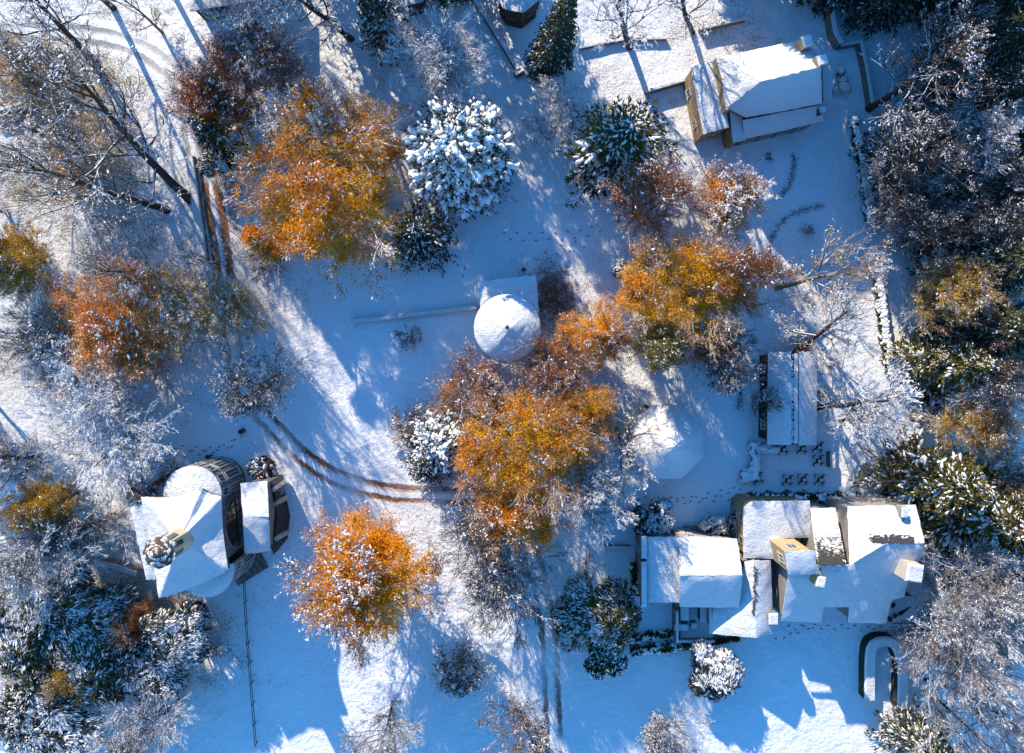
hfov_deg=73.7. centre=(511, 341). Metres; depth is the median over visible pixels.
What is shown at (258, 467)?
brown bush
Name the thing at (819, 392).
frosted bush
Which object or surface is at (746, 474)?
hedge
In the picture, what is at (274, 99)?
frosted tree
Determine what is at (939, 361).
conifer tree
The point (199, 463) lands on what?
window
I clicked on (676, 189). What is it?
autumn tree
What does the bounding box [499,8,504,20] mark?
window
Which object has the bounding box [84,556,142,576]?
garden wall
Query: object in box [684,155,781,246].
autumn tree
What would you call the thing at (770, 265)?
autumn tree
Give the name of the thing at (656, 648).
hedge
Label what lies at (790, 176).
flower bed
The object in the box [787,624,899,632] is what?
footprints
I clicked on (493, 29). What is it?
garden wall
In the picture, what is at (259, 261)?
frosted bush
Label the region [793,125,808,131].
window
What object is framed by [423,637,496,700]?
frosted bush
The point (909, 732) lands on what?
conifer tree
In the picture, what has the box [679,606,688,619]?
terrace table
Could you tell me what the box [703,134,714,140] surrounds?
window
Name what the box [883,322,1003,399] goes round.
conifer tree
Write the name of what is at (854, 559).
manor house
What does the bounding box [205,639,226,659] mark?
frosted bush
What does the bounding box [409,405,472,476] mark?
conifer tree
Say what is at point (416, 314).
garden wall
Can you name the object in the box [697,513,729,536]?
evergreen bush
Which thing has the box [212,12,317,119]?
autumn tree
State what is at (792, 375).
barn
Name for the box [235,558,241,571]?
window
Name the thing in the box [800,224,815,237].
frosted bush
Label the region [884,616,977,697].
frosted tree
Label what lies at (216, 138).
conifer tree
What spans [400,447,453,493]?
conifer tree
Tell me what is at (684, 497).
footprints
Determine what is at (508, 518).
autumn tree
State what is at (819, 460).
picnic table
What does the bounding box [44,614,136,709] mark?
evergreen bush
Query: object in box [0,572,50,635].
frosted tree
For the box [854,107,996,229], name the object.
frosted tree
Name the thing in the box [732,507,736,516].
window
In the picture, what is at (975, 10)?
bare tree
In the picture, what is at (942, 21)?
garden wall
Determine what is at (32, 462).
frosted tree
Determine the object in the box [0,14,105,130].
autumn tree
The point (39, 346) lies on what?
frosted tree
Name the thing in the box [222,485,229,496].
window
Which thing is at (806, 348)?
frosted bush
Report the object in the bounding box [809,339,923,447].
bare tree
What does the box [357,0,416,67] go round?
conifer tree
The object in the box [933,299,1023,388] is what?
bare tree
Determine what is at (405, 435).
frosted bush
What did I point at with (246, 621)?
fence
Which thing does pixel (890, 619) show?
folded parasol
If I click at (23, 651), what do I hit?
evergreen bush
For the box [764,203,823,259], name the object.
flower bed
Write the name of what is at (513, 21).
window
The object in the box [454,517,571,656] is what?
frosted tree
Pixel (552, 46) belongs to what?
conifer tree
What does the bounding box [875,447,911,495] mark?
frosted bush
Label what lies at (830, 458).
garden wall
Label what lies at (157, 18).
bare tree
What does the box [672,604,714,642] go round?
terrace
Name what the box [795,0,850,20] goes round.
conifer tree
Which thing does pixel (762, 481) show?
picnic table
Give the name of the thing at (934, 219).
bare tree
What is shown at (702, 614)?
garden cupboard
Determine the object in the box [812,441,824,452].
picnic table
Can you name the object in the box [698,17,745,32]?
garden wall
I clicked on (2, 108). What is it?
garden wall
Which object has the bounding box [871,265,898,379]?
hedge
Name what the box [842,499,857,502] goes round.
window
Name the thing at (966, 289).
autumn tree
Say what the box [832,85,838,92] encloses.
stone urn
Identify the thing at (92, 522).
frosted tree
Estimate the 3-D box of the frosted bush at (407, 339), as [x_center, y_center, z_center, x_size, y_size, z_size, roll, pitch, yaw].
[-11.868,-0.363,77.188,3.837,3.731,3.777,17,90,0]
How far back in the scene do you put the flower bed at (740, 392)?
77.81 m
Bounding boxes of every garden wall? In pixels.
[0,99,33,113]
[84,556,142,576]
[185,156,210,301]
[352,305,476,323]
[472,0,519,69]
[513,66,524,78]
[579,37,666,50]
[579,510,633,518]
[605,544,630,548]
[644,78,684,94]
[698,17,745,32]
[823,1,843,49]
[826,451,834,467]
[836,40,859,49]
[855,40,873,105]
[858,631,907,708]
[933,4,954,34]
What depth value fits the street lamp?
74.61 m
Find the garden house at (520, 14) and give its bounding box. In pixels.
[498,0,538,28]
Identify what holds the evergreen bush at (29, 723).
on the ground
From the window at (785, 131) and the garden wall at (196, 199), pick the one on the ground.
the garden wall at (196, 199)
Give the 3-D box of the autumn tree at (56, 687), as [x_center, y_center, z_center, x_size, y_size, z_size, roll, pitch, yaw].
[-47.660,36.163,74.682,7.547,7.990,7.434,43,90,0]
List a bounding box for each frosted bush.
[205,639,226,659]
[235,237,292,284]
[383,399,425,450]
[390,322,422,352]
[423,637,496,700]
[425,381,472,425]
[749,385,792,419]
[794,334,813,351]
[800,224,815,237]
[817,389,829,404]
[822,356,838,371]
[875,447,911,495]
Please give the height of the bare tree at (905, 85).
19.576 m
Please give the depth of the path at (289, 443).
77.98 m
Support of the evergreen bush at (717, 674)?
on the ground
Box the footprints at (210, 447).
[168,427,243,451]
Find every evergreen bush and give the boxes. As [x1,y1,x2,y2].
[0,581,68,683]
[0,668,106,752]
[40,564,139,650]
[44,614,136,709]
[108,632,190,708]
[137,600,215,677]
[196,150,227,177]
[549,572,642,655]
[583,640,627,681]
[631,496,674,535]
[687,636,746,702]
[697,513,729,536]
[726,513,736,532]
[909,403,937,427]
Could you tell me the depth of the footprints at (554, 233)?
77.66 m
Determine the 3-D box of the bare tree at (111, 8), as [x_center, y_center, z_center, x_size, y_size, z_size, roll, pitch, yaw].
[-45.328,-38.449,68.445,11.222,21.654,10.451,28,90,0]
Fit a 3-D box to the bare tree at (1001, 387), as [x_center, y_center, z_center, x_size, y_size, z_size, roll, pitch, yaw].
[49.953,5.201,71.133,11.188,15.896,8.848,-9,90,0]
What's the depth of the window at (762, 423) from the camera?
76.73 m
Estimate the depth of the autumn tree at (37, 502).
69.52 m
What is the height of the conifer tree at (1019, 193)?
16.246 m
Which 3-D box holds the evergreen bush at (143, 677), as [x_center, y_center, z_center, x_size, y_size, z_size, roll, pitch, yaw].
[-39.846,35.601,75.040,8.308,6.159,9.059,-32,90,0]
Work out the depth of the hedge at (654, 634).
77.54 m
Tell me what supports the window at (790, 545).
in the manor house at (854, 559)
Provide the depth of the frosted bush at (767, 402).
73.73 m
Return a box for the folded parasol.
[887,607,909,621]
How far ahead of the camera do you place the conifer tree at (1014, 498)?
69.99 m
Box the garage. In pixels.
[189,0,283,20]
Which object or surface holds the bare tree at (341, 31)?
on the ground
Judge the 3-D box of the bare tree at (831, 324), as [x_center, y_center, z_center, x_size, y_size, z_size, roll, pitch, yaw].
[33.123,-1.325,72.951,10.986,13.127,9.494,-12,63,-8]
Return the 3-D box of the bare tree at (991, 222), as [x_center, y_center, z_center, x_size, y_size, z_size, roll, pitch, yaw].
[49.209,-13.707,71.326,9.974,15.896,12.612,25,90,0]
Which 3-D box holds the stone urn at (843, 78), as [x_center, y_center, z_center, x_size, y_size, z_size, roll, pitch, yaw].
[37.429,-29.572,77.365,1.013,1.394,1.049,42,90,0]
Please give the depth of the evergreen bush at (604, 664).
74.24 m
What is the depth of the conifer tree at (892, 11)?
75.22 m
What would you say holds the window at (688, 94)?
in the stone house at (746, 97)
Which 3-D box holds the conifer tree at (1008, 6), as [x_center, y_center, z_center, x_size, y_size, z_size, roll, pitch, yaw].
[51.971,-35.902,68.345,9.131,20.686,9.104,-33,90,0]
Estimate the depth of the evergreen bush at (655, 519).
75.19 m
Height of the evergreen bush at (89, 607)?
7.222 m
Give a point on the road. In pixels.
(151, 57)
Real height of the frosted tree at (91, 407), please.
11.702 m
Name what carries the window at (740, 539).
in the manor house at (854, 559)
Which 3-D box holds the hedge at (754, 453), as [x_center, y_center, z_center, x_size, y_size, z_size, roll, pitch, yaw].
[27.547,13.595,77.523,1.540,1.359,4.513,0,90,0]
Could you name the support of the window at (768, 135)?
in the stone house at (746, 97)
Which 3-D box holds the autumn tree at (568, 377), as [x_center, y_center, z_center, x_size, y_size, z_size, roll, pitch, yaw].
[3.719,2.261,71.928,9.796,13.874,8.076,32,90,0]
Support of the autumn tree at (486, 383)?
on the ground
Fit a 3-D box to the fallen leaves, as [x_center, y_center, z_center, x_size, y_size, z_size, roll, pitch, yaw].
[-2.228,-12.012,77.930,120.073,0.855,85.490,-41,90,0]
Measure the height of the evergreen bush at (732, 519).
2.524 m
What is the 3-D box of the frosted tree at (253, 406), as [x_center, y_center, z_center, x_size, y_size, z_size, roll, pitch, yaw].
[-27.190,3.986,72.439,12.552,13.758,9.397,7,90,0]
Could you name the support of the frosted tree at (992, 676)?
on the ground
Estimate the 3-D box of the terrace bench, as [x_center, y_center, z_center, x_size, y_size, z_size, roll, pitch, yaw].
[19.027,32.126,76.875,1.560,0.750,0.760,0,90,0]
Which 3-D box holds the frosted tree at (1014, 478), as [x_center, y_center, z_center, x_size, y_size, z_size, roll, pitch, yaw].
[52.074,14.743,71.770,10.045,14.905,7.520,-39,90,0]
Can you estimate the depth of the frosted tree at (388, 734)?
70.50 m
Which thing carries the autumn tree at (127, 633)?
on the ground
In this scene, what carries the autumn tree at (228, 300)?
on the ground
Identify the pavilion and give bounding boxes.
[627,404,702,478]
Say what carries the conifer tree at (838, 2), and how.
on the ground
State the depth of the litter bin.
77.10 m
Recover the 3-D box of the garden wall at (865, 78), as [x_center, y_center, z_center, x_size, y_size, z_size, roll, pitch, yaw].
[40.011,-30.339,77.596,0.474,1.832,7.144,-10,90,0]
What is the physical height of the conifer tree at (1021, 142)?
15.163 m
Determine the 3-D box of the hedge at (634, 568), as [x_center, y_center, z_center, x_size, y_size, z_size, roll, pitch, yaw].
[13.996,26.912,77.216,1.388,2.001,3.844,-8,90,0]
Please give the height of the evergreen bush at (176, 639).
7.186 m
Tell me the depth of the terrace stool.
76.47 m
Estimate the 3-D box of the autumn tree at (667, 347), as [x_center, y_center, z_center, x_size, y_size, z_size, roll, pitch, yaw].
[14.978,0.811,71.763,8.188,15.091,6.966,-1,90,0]
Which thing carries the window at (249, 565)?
in the villa
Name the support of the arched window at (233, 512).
in the villa
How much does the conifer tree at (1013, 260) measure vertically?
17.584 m
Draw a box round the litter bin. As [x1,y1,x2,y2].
[238,429,245,434]
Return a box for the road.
[0,13,205,159]
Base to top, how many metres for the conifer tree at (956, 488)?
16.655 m
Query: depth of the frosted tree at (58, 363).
71.78 m
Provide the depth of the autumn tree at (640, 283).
66.80 m
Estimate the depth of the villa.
70.52 m
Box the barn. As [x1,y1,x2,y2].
[758,351,816,445]
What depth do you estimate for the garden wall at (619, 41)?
77.66 m
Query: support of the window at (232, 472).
in the villa
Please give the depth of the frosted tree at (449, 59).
69.78 m
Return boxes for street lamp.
[842,8,865,30]
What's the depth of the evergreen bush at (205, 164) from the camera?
75.82 m
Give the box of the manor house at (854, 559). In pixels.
[635,493,924,637]
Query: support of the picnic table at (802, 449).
on the ground
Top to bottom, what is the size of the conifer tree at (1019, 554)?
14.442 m
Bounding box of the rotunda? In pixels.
[474,276,540,360]
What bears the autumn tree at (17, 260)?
on the ground
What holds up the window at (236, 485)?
in the villa
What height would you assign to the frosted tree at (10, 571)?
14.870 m
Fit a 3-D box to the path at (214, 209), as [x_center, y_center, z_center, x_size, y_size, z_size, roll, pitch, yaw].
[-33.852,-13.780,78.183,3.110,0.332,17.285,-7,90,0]
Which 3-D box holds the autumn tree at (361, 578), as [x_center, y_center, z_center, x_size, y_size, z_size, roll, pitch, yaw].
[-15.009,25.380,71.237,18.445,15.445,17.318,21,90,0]
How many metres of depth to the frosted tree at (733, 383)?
69.25 m
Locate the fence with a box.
[243,582,257,746]
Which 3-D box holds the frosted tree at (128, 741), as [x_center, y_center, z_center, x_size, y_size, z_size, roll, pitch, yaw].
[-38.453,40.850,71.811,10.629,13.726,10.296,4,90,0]
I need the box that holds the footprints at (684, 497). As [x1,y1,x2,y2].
[612,487,741,501]
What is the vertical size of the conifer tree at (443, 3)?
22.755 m
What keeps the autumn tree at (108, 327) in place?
on the ground
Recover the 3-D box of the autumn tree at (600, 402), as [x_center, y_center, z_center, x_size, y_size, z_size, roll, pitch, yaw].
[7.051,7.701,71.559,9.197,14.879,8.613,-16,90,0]
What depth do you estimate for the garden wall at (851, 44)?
77.07 m
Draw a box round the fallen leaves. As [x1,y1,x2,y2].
[1,9,1011,704]
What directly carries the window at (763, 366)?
in the barn
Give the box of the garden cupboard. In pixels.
[698,607,706,621]
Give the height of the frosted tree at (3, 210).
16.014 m
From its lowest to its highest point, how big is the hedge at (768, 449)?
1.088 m
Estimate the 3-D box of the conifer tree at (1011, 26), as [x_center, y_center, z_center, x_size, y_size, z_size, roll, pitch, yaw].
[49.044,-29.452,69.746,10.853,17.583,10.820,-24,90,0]
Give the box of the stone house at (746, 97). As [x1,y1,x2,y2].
[683,34,832,148]
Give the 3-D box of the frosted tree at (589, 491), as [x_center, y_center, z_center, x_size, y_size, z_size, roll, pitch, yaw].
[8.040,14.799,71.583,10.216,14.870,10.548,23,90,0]
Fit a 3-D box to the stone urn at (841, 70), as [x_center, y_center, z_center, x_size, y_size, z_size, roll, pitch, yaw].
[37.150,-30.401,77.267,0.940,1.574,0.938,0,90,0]
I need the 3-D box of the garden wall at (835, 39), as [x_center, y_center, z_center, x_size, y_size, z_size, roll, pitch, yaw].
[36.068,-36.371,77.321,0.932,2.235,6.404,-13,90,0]
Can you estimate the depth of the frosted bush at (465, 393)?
74.66 m
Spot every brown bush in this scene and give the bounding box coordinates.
[179,599,210,618]
[245,455,276,479]
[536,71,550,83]
[611,262,630,280]
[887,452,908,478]
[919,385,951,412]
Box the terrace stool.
[690,621,696,628]
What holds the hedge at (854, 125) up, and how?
on the ground
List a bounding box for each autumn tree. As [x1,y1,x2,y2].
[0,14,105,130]
[0,219,55,313]
[0,471,88,560]
[21,97,141,221]
[23,248,187,411]
[32,648,93,708]
[98,592,155,652]
[124,244,217,374]
[153,29,279,148]
[178,264,281,351]
[211,72,416,300]
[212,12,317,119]
[272,500,452,676]
[408,336,515,456]
[444,372,618,536]
[462,461,579,562]
[501,319,600,403]
[540,377,620,458]
[541,290,634,385]
[591,147,723,262]
[604,215,766,366]
[618,317,696,382]
[676,304,757,372]
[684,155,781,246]
[696,239,808,328]
[891,242,1023,337]
[915,385,1023,474]
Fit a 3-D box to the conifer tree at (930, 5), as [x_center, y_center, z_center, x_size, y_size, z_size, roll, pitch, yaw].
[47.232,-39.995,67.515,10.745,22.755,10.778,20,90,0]
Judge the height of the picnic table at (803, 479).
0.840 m
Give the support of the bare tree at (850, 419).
on the ground
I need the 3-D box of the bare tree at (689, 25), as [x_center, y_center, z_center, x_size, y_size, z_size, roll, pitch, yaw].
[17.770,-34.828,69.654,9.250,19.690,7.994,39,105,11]
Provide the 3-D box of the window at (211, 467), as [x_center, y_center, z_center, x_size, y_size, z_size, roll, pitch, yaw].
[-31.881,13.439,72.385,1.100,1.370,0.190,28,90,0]
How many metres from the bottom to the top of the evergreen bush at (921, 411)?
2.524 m
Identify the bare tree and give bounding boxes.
[0,0,112,84]
[0,24,55,106]
[0,77,64,176]
[0,101,170,247]
[1,22,201,225]
[52,0,116,10]
[56,203,177,305]
[97,0,175,40]
[160,224,226,291]
[245,0,354,60]
[577,0,693,56]
[587,383,672,502]
[642,0,723,54]
[760,279,887,371]
[770,215,895,325]
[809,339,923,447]
[823,385,909,466]
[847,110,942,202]
[859,0,995,149]
[864,173,953,240]
[884,191,997,270]
[902,0,1019,118]
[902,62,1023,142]
[931,54,1023,150]
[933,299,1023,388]
[940,146,1023,257]
[942,353,1023,440]
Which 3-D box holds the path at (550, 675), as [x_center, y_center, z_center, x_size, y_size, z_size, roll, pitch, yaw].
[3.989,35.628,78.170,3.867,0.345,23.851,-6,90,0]
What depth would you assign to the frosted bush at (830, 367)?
77.31 m
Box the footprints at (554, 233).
[503,226,600,240]
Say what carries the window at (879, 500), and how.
in the manor house at (854, 559)
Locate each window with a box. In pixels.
[193,462,205,465]
[201,456,220,462]
[204,464,218,470]
[207,10,219,18]
[213,458,232,467]
[216,471,226,482]
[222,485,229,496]
[224,465,241,478]
[224,491,243,549]
[230,478,242,492]
[231,570,240,582]
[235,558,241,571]
[238,559,253,576]
[242,553,254,565]
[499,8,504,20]
[509,17,517,24]
[525,11,532,22]
[680,528,691,532]
[685,87,690,99]
[691,119,696,130]
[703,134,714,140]
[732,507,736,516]
[738,511,742,521]
[738,534,742,544]
[741,137,755,143]
[759,133,772,139]
[760,419,765,429]
[761,363,765,373]
[776,129,790,135]
[777,551,784,564]
[784,543,798,548]
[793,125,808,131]
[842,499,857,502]
[861,493,874,497]
[872,498,886,502]
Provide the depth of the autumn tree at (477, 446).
66.69 m
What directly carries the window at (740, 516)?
in the manor house at (854, 559)
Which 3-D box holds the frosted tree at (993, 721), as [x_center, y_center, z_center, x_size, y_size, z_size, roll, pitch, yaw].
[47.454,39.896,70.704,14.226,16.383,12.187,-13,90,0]
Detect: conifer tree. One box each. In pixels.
[186,115,257,174]
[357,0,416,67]
[383,195,458,277]
[398,94,521,225]
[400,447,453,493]
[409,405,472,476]
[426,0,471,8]
[522,0,579,88]
[554,95,682,209]
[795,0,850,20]
[814,0,858,18]
[840,0,928,41]
[848,425,1003,530]
[864,693,965,752]
[877,327,952,384]
[879,454,1023,563]
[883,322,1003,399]
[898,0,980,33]
[904,9,1023,108]
[904,227,1023,309]
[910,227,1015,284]
[925,291,1023,359]
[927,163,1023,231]
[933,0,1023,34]
[933,528,1023,583]
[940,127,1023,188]
[968,451,1023,520]
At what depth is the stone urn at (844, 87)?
76.92 m
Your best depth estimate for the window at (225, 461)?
75.30 m
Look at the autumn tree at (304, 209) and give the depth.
68.84 m
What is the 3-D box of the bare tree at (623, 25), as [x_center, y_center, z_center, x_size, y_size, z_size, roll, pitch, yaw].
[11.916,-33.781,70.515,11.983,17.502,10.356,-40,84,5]
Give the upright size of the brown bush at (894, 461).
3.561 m
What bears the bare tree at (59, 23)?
on the ground
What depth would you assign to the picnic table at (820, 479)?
77.51 m
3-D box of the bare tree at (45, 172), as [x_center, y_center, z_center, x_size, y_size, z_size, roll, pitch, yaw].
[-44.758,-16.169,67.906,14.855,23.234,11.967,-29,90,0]
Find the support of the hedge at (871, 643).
on the ground
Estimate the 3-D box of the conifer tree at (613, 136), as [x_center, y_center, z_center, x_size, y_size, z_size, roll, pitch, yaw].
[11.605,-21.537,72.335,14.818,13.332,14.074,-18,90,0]
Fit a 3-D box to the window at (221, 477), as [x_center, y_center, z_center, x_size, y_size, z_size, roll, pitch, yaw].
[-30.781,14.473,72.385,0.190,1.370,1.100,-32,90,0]
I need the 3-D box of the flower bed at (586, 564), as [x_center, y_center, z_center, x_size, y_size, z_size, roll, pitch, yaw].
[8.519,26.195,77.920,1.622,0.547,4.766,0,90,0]
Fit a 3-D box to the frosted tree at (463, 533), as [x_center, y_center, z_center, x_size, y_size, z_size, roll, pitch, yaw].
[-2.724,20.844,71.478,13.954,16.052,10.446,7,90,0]
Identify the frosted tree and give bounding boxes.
[0,178,14,217]
[0,282,74,391]
[0,420,68,509]
[0,497,112,632]
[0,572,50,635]
[10,308,150,438]
[11,360,183,503]
[25,461,137,578]
[81,682,199,752]
[116,445,181,506]
[193,0,308,94]
[204,334,315,424]
[248,68,350,170]
[332,691,428,752]
[377,0,499,119]
[418,498,546,606]
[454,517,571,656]
[475,680,557,752]
[504,74,593,159]
[537,437,641,546]
[635,691,715,752]
[684,325,772,400]
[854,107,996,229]
[860,82,971,194]
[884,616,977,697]
[899,573,1023,729]
[907,83,1023,199]
[911,535,1023,666]
[911,663,1023,752]
[973,437,1023,512]
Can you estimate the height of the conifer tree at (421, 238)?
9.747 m
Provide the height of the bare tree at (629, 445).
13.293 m
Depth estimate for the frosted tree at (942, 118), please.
70.25 m
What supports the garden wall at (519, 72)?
on the ground
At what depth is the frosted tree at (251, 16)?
69.48 m
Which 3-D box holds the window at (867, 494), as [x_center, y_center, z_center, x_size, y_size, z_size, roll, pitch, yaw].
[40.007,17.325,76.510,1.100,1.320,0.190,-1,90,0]
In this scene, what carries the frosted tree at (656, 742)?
on the ground
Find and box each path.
[196,146,237,289]
[218,316,551,515]
[520,549,566,752]
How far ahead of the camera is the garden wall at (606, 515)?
76.81 m
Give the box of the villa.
[130,456,289,597]
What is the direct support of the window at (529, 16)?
in the garden house at (520, 14)
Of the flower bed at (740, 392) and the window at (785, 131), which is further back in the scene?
the flower bed at (740, 392)
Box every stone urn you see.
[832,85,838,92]
[835,67,845,76]
[838,74,847,83]
[839,81,850,93]
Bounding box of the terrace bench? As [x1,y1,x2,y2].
[674,622,687,630]
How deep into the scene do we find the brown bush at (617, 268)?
76.28 m
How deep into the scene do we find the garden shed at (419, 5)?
76.25 m
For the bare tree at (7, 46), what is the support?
on the ground
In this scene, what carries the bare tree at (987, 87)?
on the ground
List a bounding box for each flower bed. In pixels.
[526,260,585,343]
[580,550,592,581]
[734,382,745,410]
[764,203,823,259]
[775,152,799,200]
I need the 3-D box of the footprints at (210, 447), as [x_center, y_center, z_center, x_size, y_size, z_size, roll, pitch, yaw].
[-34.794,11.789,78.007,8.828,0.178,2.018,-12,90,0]
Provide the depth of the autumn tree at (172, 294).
72.84 m
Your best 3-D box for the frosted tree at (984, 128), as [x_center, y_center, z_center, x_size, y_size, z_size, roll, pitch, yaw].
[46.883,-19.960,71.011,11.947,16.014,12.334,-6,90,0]
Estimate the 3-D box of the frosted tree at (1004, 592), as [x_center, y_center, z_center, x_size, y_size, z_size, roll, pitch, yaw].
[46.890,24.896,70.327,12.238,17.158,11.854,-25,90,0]
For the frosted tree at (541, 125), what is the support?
on the ground
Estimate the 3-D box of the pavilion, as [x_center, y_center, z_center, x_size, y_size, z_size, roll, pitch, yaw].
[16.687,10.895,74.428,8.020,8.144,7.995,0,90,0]
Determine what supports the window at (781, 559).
in the manor house at (854, 559)
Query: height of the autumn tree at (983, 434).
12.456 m
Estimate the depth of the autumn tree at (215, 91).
68.82 m
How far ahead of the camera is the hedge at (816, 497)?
76.90 m
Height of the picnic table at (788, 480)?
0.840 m
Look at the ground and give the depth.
78.00 m
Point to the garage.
(196, 3)
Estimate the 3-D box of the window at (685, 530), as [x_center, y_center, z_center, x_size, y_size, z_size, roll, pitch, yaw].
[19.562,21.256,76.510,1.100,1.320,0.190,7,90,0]
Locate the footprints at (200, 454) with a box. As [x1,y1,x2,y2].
[162,439,232,457]
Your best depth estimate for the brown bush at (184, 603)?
75.72 m
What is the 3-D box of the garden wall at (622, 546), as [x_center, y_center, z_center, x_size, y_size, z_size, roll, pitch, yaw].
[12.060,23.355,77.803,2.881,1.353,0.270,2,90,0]
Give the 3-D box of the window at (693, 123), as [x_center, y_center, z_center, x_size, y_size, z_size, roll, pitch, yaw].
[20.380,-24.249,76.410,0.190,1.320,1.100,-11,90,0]
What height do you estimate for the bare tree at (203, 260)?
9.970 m
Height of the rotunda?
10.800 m
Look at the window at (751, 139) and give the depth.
76.75 m
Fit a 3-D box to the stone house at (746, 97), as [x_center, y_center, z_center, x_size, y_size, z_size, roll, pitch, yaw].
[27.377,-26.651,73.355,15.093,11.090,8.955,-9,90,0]
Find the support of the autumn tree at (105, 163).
on the ground
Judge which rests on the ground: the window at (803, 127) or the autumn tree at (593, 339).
the autumn tree at (593, 339)
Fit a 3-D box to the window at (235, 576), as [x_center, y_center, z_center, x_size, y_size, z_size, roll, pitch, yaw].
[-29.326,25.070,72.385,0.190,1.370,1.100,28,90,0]
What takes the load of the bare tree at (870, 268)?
on the ground
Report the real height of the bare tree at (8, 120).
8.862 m
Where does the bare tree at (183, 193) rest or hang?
on the ground
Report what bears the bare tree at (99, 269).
on the ground
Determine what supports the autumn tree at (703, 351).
on the ground
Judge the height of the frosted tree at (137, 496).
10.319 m
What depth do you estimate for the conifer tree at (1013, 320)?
69.48 m
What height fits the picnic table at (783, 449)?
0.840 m
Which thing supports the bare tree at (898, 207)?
on the ground
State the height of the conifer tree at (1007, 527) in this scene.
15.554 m
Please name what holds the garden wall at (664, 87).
on the ground
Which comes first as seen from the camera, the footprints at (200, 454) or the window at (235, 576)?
the window at (235, 576)
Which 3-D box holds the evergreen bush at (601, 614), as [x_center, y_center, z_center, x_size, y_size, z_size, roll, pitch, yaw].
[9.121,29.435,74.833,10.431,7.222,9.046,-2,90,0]
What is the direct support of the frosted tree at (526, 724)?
on the ground
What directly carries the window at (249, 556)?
in the villa
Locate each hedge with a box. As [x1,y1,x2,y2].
[628,562,639,596]
[629,634,739,656]
[630,628,673,643]
[740,467,752,484]
[748,441,761,480]
[748,489,885,501]
[759,442,780,454]
[847,116,874,222]
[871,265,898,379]
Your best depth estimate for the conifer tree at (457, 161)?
67.79 m
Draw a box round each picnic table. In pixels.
[754,472,764,484]
[777,445,789,454]
[782,474,793,485]
[797,444,807,453]
[797,474,808,484]
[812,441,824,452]
[812,455,824,466]
[814,474,825,484]
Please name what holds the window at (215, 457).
in the villa
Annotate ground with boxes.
[0,0,1023,752]
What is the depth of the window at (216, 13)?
76.62 m
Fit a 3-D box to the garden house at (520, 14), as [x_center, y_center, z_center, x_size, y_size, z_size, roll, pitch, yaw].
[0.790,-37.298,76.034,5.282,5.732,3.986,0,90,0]

